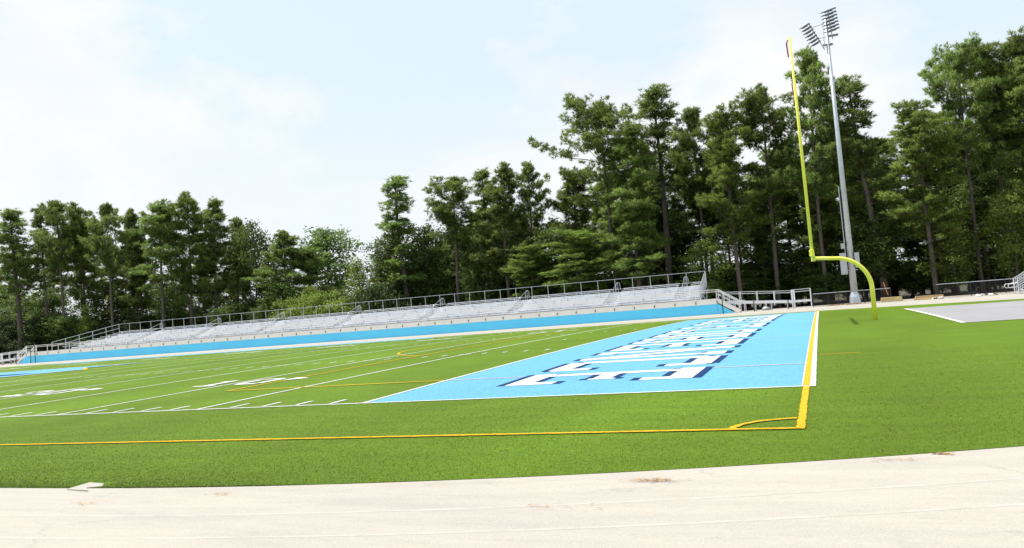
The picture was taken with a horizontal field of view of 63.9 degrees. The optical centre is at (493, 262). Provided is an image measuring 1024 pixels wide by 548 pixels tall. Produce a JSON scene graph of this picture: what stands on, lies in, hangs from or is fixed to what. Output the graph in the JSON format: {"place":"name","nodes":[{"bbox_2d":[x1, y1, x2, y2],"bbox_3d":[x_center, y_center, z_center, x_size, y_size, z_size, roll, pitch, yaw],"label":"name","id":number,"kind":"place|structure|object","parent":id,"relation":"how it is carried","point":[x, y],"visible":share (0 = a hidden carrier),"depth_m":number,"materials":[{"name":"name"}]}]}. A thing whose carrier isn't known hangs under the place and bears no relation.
{"place":"outdoors","nodes":[
{"label":"outdoors","id":0,"kind":"place"},
{"bbox_2d":[0,299,1023,487],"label":"turf field","id":1,"kind":"structure","parent":0,"point":[857,329],"depth_m":14.58,"materials":[{"name":"plant"}]},
{"bbox_2d":[0,311,818,416],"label":"yard lines","id":2,"kind":"object","parent":1,"relation":"on","point":[813,371],"visible":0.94,"depth_m":22.08,"materials":[{"name":"paint"}]},
{"bbox_2d":[0,310,856,444],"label":"soccer lines","id":3,"kind":"object","parent":1,"relation":"on","point":[801,419],"visible":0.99,"depth_m":12.80,"materials":[{"name":"paint"}]},
{"bbox_2d":[367,312,814,402],"bbox_3d":[10.362,3.241,38.941,8.979,0.120,48.758,-6,-4,21],"label":"end zone","id":4,"kind":"object","parent":1,"relation":"on","point":[785,349],"visible":0.84,"depth_m":21.25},
{"bbox_2d":[498,314,783,385],"bbox_3d":[10.393,3.220,38.861,4.880,0.099,44.240,-6,-4,21],"label":"lettering outline","id":5,"kind":"object","parent":4,"relation":"on","point":[703,372],"visible":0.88,"depth_m":23.23,"materials":[{"name":"paint"}]},
{"bbox_2d":[505,314,782,385],"bbox_3d":[10.393,3.219,38.861,4.480,0.099,44.160,-6,-4,21],"label":"end zone lettering","id":6,"kind":"object","parent":4,"relation":"on","point":[691,372],"visible":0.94,"depth_m":23.99},
{"bbox_2d":[786,36,877,319],"bbox_3d":[15.325,-3.438,37.168,2.593,12.280,7.355,-6,-4,21],"label":"goal post","id":7,"kind":"object","parent":1,"relation":"on","point":[865,272],"visible":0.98,"depth_m":34.63,"materials":[{"name":"metal"}]},
{"bbox_2d":[907,301,1023,321],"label":"asphalt pad","id":8,"kind":"object","parent":1,"relation":"on","point":[990,311],"visible":0.89,"depth_m":36.42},
{"bbox_2d":[0,294,1023,547],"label":"running track","id":9,"kind":"structure","parent":0,"point":[162,514],"depth_m":7.24,"materials":[{"name":"concrete"}]},
{"bbox_2d":[0,446,1023,492],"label":"track kerb","id":10,"kind":"structure","parent":9,"relation":"on","point":[554,478],"depth_m":8.52,"materials":[{"name":"concrete"}]},
{"bbox_2d":[0,297,1023,538],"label":"track lane lines","id":11,"kind":"object","parent":9,"relation":"on","point":[525,506],"visible":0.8,"depth_m":7.07,"materials":[{"name":"paint"}]},
{"bbox_2d":[0,284,1023,363],"bbox_3d":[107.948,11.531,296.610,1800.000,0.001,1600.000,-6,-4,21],"label":"ground","id":12,"kind":"structure","parent":0,"point":[902,293],"depth_m":100.45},
{"bbox_2d":[0,316,24,358],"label":"shrub","id":13,"kind":"object","parent":12,"relation":"on","point":[7,326],"visible":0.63,"depth_m":150.60,"materials":[{"name":"green plant"}]},
{"bbox_2d":[0,245,48,326],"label":"pine tree","id":14,"kind":"object","parent":12,"relation":"on","point":[3,249],"visible":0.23,"depth_m":159.13,"materials":[{"name":"green plant"}]},
{"bbox_2d":[0,207,56,360],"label":"pine tree","id":15,"kind":"object","parent":12,"relation":"on","point":[12,241],"visible":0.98,"depth_m":138.55,"materials":[{"name":"green plant"}]},
{"bbox_2d":[13,315,55,354],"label":"shrub","id":16,"kind":"object","parent":12,"relation":"on","point":[34,324],"visible":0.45,"depth_m":134.01,"materials":[{"name":"green plant"}]},
{"bbox_2d":[16,203,68,317],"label":"pine tree","id":17,"kind":"object","parent":12,"relation":"on","point":[38,221],"visible":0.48,"depth_m":138.78,"materials":[{"name":"green plant"}]},
{"bbox_2d":[20,287,82,327],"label":"leafy tree","id":18,"kind":"object","parent":12,"relation":"on","point":[55,301],"visible":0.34,"depth_m":144.72,"materials":[{"name":"green plant"}]},
{"bbox_2d":[20,313,86,350],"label":"shrub","id":19,"kind":"object","parent":12,"relation":"on","point":[50,319],"visible":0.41,"depth_m":134.10,"materials":[{"name":"green plant"}]},
{"bbox_2d":[25,200,84,323],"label":"pine tree","id":20,"kind":"object","parent":12,"relation":"on","point":[54,210],"visible":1,"depth_m":134.90,"materials":[{"name":"green plant"}]},
{"bbox_2d":[42,315,84,349],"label":"shrub","id":21,"kind":"object","parent":12,"relation":"on","point":[65,332],"visible":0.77,"depth_m":132.64,"materials":[{"name":"green plant"}]},
{"bbox_2d":[58,208,110,314],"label":"pine tree","id":22,"kind":"object","parent":12,"relation":"on","point":[78,249],"visible":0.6,"depth_m":138.39,"materials":[{"name":"green plant"}]},
{"bbox_2d":[71,303,107,348],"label":"leafy tree","id":23,"kind":"object","parent":12,"relation":"on","point":[87,324],"visible":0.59,"depth_m":131.96,"materials":[{"name":"green plant"}]},
{"bbox_2d":[75,283,130,329],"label":"leafy tree","id":24,"kind":"object","parent":12,"relation":"on","point":[97,303],"visible":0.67,"depth_m":136.27,"materials":[{"name":"green plant"}]},
{"bbox_2d":[78,319,131,349],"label":"shrub","id":25,"kind":"object","parent":12,"relation":"on","point":[104,330],"visible":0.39,"depth_m":131.35,"materials":[{"name":"green plant"}]},
{"bbox_2d":[76,202,137,335],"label":"pine tree","id":26,"kind":"object","parent":12,"relation":"on","point":[107,219],"visible":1,"depth_m":129.85,"materials":[{"name":"green plant"}]},
{"bbox_2d":[112,208,155,344],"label":"pine tree","id":27,"kind":"object","parent":12,"relation":"on","point":[130,219],"visible":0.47,"depth_m":137.22,"materials":[{"name":"green plant"}]},
{"bbox_2d":[113,229,163,327],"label":"pine tree","id":28,"kind":"object","parent":12,"relation":"on","point":[136,261],"visible":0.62,"depth_m":135.69,"materials":[{"name":"green plant"}]},
{"bbox_2d":[112,311,169,343],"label":"shrub","id":29,"kind":"object","parent":12,"relation":"on","point":[142,320],"visible":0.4,"depth_m":126.36,"materials":[{"name":"green plant"}]},
{"bbox_2d":[123,198,188,341],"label":"pine tree","id":30,"kind":"object","parent":12,"relation":"on","point":[160,218],"visible":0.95,"depth_m":124.57,"materials":[{"name":"green plant"}]},
{"bbox_2d":[144,281,204,328],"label":"leafy tree","id":31,"kind":"object","parent":12,"relation":"on","point":[177,309],"visible":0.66,"depth_m":127.48,"materials":[{"name":"green plant"}]},
{"bbox_2d":[148,190,221,339],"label":"pine tree","id":32,"kind":"object","parent":12,"relation":"on","point":[185,200],"visible":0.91,"depth_m":125.03,"materials":[{"name":"green plant"}]},
{"bbox_2d":[178,195,249,335],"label":"pine tree","id":33,"kind":"object","parent":12,"relation":"on","point":[216,229],"visible":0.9,"depth_m":126.07,"materials":[{"name":"green plant"}]},
{"bbox_2d":[203,302,251,336],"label":"shrub","id":34,"kind":"object","parent":12,"relation":"on","point":[230,308],"visible":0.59,"depth_m":119.90,"materials":[{"name":"green plant"}]},
{"bbox_2d":[217,216,262,314],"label":"pine tree","id":35,"kind":"object","parent":12,"relation":"on","point":[239,226],"visible":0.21,"depth_m":132.31,"materials":[{"name":"green plant"}]},
{"bbox_2d":[223,218,280,334],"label":"leafy tree","id":36,"kind":"object","parent":12,"relation":"on","point":[252,262],"visible":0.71,"depth_m":125.49,"materials":[{"name":"green plant"}]},
{"bbox_2d":[256,276,304,330],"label":"leafy tree","id":37,"kind":"object","parent":12,"relation":"on","point":[286,293],"visible":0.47,"depth_m":116.98,"materials":[{"name":"green plant"}]},
{"bbox_2d":[240,229,322,307],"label":"pine tree","id":38,"kind":"object","parent":12,"relation":"on","point":[285,248],"visible":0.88,"depth_m":118.70,"materials":[{"name":"green plant"}]},
{"bbox_2d":[266,295,315,331],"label":"shrub","id":39,"kind":"object","parent":12,"relation":"on","point":[284,306],"visible":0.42,"depth_m":113.28,"materials":[{"name":"green plant"}]},
{"bbox_2d":[292,245,332,293],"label":"leafy tree","id":40,"kind":"object","parent":12,"relation":"on","point":[306,259],"visible":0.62,"depth_m":121.93,"materials":[{"name":"green plant"}]},
{"bbox_2d":[285,289,349,330],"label":"shrub","id":41,"kind":"object","parent":12,"relation":"on","point":[318,301],"visible":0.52,"depth_m":111.76,"materials":[{"name":"green plant"}]},
{"bbox_2d":[295,224,369,296],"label":"leafy tree","id":42,"kind":"object","parent":12,"relation":"on","point":[321,236],"visible":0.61,"depth_m":134.29,"materials":[{"name":"green plant"}]},
{"bbox_2d":[334,255,381,326],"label":"leafy tree","id":43,"kind":"object","parent":12,"relation":"on","point":[358,275],"visible":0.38,"depth_m":111.28,"materials":[{"name":"green plant"}]},
{"bbox_2d":[344,229,429,303],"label":"leafy tree","id":44,"kind":"object","parent":12,"relation":"on","point":[383,271],"visible":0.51,"depth_m":112.56,"materials":[{"name":"green plant"}]},
{"bbox_2d":[349,280,424,325],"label":"shrub","id":45,"kind":"object","parent":12,"relation":"on","point":[373,291],"visible":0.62,"depth_m":106.69,"materials":[{"name":"green plant"}]},
{"bbox_2d":[367,174,445,302],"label":"pine tree","id":46,"kind":"object","parent":12,"relation":"on","point":[397,183],"visible":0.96,"depth_m":112.24,"materials":[{"name":"green plant"}]},
{"bbox_2d":[403,223,454,318],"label":"leafy tree","id":47,"kind":"object","parent":12,"relation":"on","point":[421,240],"visible":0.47,"depth_m":113.97,"materials":[{"name":"green plant"}]},
{"bbox_2d":[409,255,450,317],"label":"leafy tree","id":48,"kind":"object","parent":12,"relation":"on","point":[427,285],"visible":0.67,"depth_m":112.62,"materials":[{"name":"green plant"}]},
{"bbox_2d":[414,284,468,320],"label":"shrub","id":49,"kind":"object","parent":12,"relation":"on","point":[441,289],"visible":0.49,"depth_m":111.76,"materials":[{"name":"green plant"}]},
{"bbox_2d":[422,175,489,323],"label":"pine tree","id":50,"kind":"object","parent":12,"relation":"on","point":[447,215],"visible":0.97,"depth_m":108.87,"materials":[{"name":"green plant"}]},
{"bbox_2d":[441,223,491,304],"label":"leafy tree","id":51,"kind":"object","parent":12,"relation":"on","point":[464,256],"visible":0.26,"depth_m":112.28,"materials":[{"name":"green plant"}]},
{"bbox_2d":[459,219,511,313],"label":"leafy tree","id":52,"kind":"object","parent":12,"relation":"on","point":[480,279],"visible":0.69,"depth_m":106.46,"materials":[{"name":"green plant"}]},
{"bbox_2d":[466,167,519,289],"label":"pine tree","id":53,"kind":"object","parent":12,"relation":"on","point":[481,175],"visible":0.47,"depth_m":111.77,"materials":[{"name":"green plant"}]},
{"bbox_2d":[468,160,530,312],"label":"pine tree","id":54,"kind":"object","parent":12,"relation":"on","point":[502,206],"visible":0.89,"depth_m":104.56,"materials":[{"name":"green plant"}]},
{"bbox_2d":[496,160,556,251],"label":"pine tree","id":55,"kind":"object","parent":12,"relation":"on","point":[526,195],"visible":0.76,"depth_m":105.50,"materials":[{"name":"green plant"}]},
{"bbox_2d":[501,242,561,310],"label":"pine tree","id":56,"kind":"object","parent":12,"relation":"on","point":[523,266],"visible":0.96,"depth_m":99.27,"materials":[{"name":"green plant"}]},
{"bbox_2d":[530,220,591,308],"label":"leafy tree","id":57,"kind":"object","parent":12,"relation":"on","point":[547,232],"visible":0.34,"depth_m":101.14,"materials":[{"name":"green plant"}]},
{"bbox_2d":[528,171,617,308],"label":"pine tree","id":58,"kind":"object","parent":12,"relation":"on","point":[567,204],"visible":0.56,"depth_m":104.99,"materials":[{"name":"green plant"}]},
{"bbox_2d":[536,229,613,308],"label":"pine tree","id":59,"kind":"object","parent":12,"relation":"on","point":[581,273],"visible":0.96,"depth_m":96.02,"materials":[{"name":"green plant"}]},
{"bbox_2d":[526,91,649,305],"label":"pine tree","id":60,"kind":"object","parent":12,"relation":"on","point":[599,117],"visible":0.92,"depth_m":98.83,"materials":[{"name":"green plant"}]},
{"bbox_2d":[596,200,656,305],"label":"pine tree","id":61,"kind":"object","parent":12,"relation":"on","point":[615,225],"visible":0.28,"depth_m":108.39,"materials":[{"name":"green plant"}]},
{"bbox_2d":[593,192,668,304],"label":"pine tree","id":62,"kind":"object","parent":12,"relation":"on","point":[630,216],"visible":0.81,"depth_m":93.11,"materials":[{"name":"green plant"}]},
{"bbox_2d":[594,120,671,289],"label":"pine tree","id":63,"kind":"object","parent":12,"relation":"on","point":[631,143],"visible":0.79,"depth_m":94.48,"materials":[{"name":"green plant"}]},
{"bbox_2d":[624,81,704,301],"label":"pine tree","id":64,"kind":"object","parent":12,"relation":"on","point":[649,102],"visible":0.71,"depth_m":100.53,"materials":[{"name":"green plant"}]},
{"bbox_2d":[648,188,694,279],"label":"pine tree","id":65,"kind":"object","parent":12,"relation":"on","point":[658,210],"visible":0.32,"depth_m":105.91,"materials":[{"name":"green plant"}]},
{"bbox_2d":[652,211,703,300],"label":"leafy tree","id":66,"kind":"object","parent":12,"relation":"on","point":[677,239],"visible":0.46,"depth_m":104.41,"materials":[{"name":"green plant"}]},
{"bbox_2d":[665,105,722,296],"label":"pine tree","id":67,"kind":"object","parent":12,"relation":"on","point":[681,162],"visible":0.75,"depth_m":97.28,"materials":[{"name":"green plant"}]},
{"bbox_2d":[668,199,728,267],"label":"pine tree","id":68,"kind":"object","parent":12,"relation":"on","point":[691,218],"visible":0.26,"depth_m":106.17,"materials":[{"name":"green plant"}]},
{"bbox_2d":[669,237,743,300],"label":"leafy tree","id":69,"kind":"object","parent":12,"relation":"on","point":[696,268],"visible":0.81,"depth_m":94.22,"materials":[{"name":"green plant"}]},
{"bbox_2d":[674,153,742,279],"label":"pine tree","id":70,"kind":"object","parent":12,"relation":"on","point":[689,212],"visible":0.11,"depth_m":105.35,"materials":[{"name":"green plant"}]},
{"bbox_2d":[693,100,781,310],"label":"pine tree","id":71,"kind":"object","parent":12,"relation":"on","point":[728,183],"visible":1,"depth_m":91.88,"materials":[{"name":"green plant"}]},
{"bbox_2d":[721,276,776,309],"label":"leafy tree","id":72,"kind":"object","parent":12,"relation":"on","point":[747,283],"visible":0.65,"depth_m":93.81,"materials":[{"name":"green plant"}]},
{"bbox_2d":[729,177,792,305],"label":"pine tree","id":73,"kind":"object","parent":12,"relation":"on","point":[764,231],"visible":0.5,"depth_m":96.54,"materials":[{"name":"green plant"}]},
{"bbox_2d":[723,82,800,307],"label":"pine tree","id":74,"kind":"object","parent":12,"relation":"on","point":[754,103],"visible":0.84,"depth_m":93.30,"materials":[{"name":"green plant"}]},
{"bbox_2d":[734,168,803,305],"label":"pine tree","id":75,"kind":"object","parent":12,"relation":"on","point":[783,203],"visible":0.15,"depth_m":101.81,"materials":[{"name":"green plant"}]},
{"bbox_2d":[756,263,835,305],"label":"leafy tree","id":76,"kind":"object","parent":12,"relation":"on","point":[789,282],"visible":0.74,"depth_m":94.02,"materials":[{"name":"green plant"}]},
{"bbox_2d":[772,136,825,303],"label":"pine tree","id":77,"kind":"object","parent":12,"relation":"on","point":[796,197],"visible":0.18,"depth_m":100.86,"materials":[{"name":"green plant"}]},
{"bbox_2d":[773,247,840,303],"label":"leafy tree","id":78,"kind":"object","parent":12,"relation":"on","point":[816,264],"visible":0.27,"depth_m":97.38,"materials":[{"name":"green plant"}]},
{"bbox_2d":[782,147,841,264],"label":"pine tree","id":79,"kind":"object","parent":12,"relation":"on","point":[802,240],"visible":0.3,"depth_m":95.67,"materials":[{"name":"green plant"}]},
{"bbox_2d":[774,44,851,303],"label":"pine tree","id":80,"kind":"object","parent":12,"relation":"on","point":[809,63],"visible":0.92,"depth_m":91.12,"materials":[{"name":"green plant"}]},
{"bbox_2d":[791,272,849,303],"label":"shrub","id":81,"kind":"object","parent":12,"relation":"on","point":[820,280],"visible":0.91,"depth_m":90.29,"materials":[{"name":"green plant"}]},
{"bbox_2d":[802,106,881,301],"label":"pine tree","id":82,"kind":"object","parent":12,"relation":"on","point":[834,215],"visible":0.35,"depth_m":92.98,"materials":[{"name":"green plant"}]},
{"bbox_2d":[828,257,869,301],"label":"shrub","id":83,"kind":"object","parent":12,"relation":"on","point":[845,280],"visible":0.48,"depth_m":89.91,"materials":[{"name":"green plant"}]},
{"bbox_2d":[822,208,898,292],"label":"leafy tree","id":84,"kind":"object","parent":12,"relation":"on","point":[836,253],"visible":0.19,"depth_m":92.83,"materials":[{"name":"green plant"}]},
{"bbox_2d":[820,73,916,297],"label":"pine tree","id":85,"kind":"object","parent":12,"relation":"on","point":[864,147],"visible":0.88,"depth_m":88.73,"materials":[{"name":"green plant"}]},
{"bbox_2d":[826,209,912,284],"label":"leafy tree","id":86,"kind":"object","parent":12,"relation":"on","point":[887,249],"visible":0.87,"depth_m":87.92,"materials":[{"name":"green plant"}]},
{"bbox_2d":[833,194,912,296],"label":"leafy tree","id":87,"kind":"object","parent":12,"relation":"on","point":[862,209],"visible":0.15,"depth_m":91.22,"materials":[{"name":"green plant"}]},
{"bbox_2d":[851,134,908,296],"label":"pine tree","id":88,"kind":"object","parent":12,"relation":"on","point":[889,150],"visible":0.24,"depth_m":103.37,"materials":[{"name":"green plant"}]},
{"bbox_2d":[860,191,935,296],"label":"pine tree","id":89,"kind":"object","parent":12,"relation":"on","point":[910,204],"visible":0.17,"depth_m":94.82,"materials":[{"name":"green plant"}]},
{"bbox_2d":[890,262,949,295],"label":"shrub","id":90,"kind":"object","parent":12,"relation":"on","point":[913,279],"visible":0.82,"depth_m":88.67,"materials":[{"name":"green plant"}]},
{"bbox_2d":[873,98,971,294],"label":"pine tree","id":91,"kind":"object","parent":12,"relation":"on","point":[923,120],"visible":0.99,"depth_m":83.73,"materials":[{"name":"green plant"}]},
{"bbox_2d":[902,132,989,293],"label":"pine tree","id":92,"kind":"object","parent":12,"relation":"on","point":[949,162],"visible":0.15,"depth_m":92.83,"materials":[{"name":"green plant"}]},
{"bbox_2d":[906,211,988,294],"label":"leafy tree","id":93,"kind":"object","parent":12,"relation":"on","point":[955,236],"visible":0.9,"depth_m":83.47,"materials":[{"name":"green plant"}]},
{"bbox_2d":[917,31,1002,292],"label":"pine tree","id":94,"kind":"object","parent":12,"relation":"on","point":[955,70],"visible":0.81,"depth_m":84.19,"materials":[{"name":"green plant"}]},
{"bbox_2d":[928,175,1013,260],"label":"leafy tree","id":95,"kind":"object","parent":12,"relation":"on","point":[959,197],"visible":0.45,"depth_m":88.77,"materials":[{"name":"green plant"}]},
{"bbox_2d":[926,38,1021,290],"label":"pine tree","id":96,"kind":"object","parent":12,"relation":"on","point":[994,95],"visible":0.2,"depth_m":85.58,"materials":[{"name":"green plant"}]},
{"bbox_2d":[945,121,1007,291],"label":"pine tree","id":97,"kind":"object","parent":12,"relation":"on","point":[976,174],"visible":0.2,"depth_m":89.88,"materials":[{"name":"green plant"}]},
{"bbox_2d":[958,251,996,292],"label":"shrub","id":98,"kind":"object","parent":12,"relation":"on","point":[985,272],"visible":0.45,"depth_m":86.23,"materials":[{"name":"green plant"}]},
{"bbox_2d":[960,170,1023,290],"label":"leafy tree","id":99,"kind":"object","parent":12,"relation":"on","point":[990,252],"visible":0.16,"depth_m":90.86,"materials":[{"name":"green plant"}]},
{"bbox_2d":[969,25,1023,192],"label":"pine tree","id":100,"kind":"object","parent":12,"relation":"on","point":[1014,43],"visible":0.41,"depth_m":84.20,"materials":[{"name":"green plant"}]},
{"bbox_2d":[973,186,1023,290],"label":"leafy tree","id":101,"kind":"object","parent":12,"relation":"on","point":[1016,207],"visible":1,"depth_m":80.92,"materials":[{"name":"green plant"}]},
{"bbox_2d":[985,55,1023,222],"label":"pine tree","id":102,"kind":"object","parent":12,"relation":"on","point":[1015,115],"visible":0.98,"depth_m":82.17,"materials":[{"name":"green plant"}]},
{"bbox_2d":[0,291,1023,364],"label":"gravel apron","id":103,"kind":"object","parent":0,"point":[1007,293],"depth_m":76.61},
{"bbox_2d":[14,271,746,363],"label":"bleachers","id":104,"kind":"object","parent":103,"relation":"on","point":[576,314],"visible":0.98,"depth_m":92.36,"materials":[{"name":"metal"}]},
{"bbox_2d":[722,288,811,310],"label":"access ramp","id":105,"kind":"structure","parent":103,"relation":"on","point":[793,302],"depth_m":78.64,"materials":[{"name":"metal"}]},
{"bbox_2d":[799,7,861,303],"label":"stadium light","id":106,"kind":"object","parent":103,"relation":"on","point":[855,297],"visible":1,"depth_m":76.73,"materials":[{"name":"metal"}]},
{"bbox_2d":[0,0,1023,323],"label":"sky","id":107,"kind":"structure","parent":0,"point":[291,114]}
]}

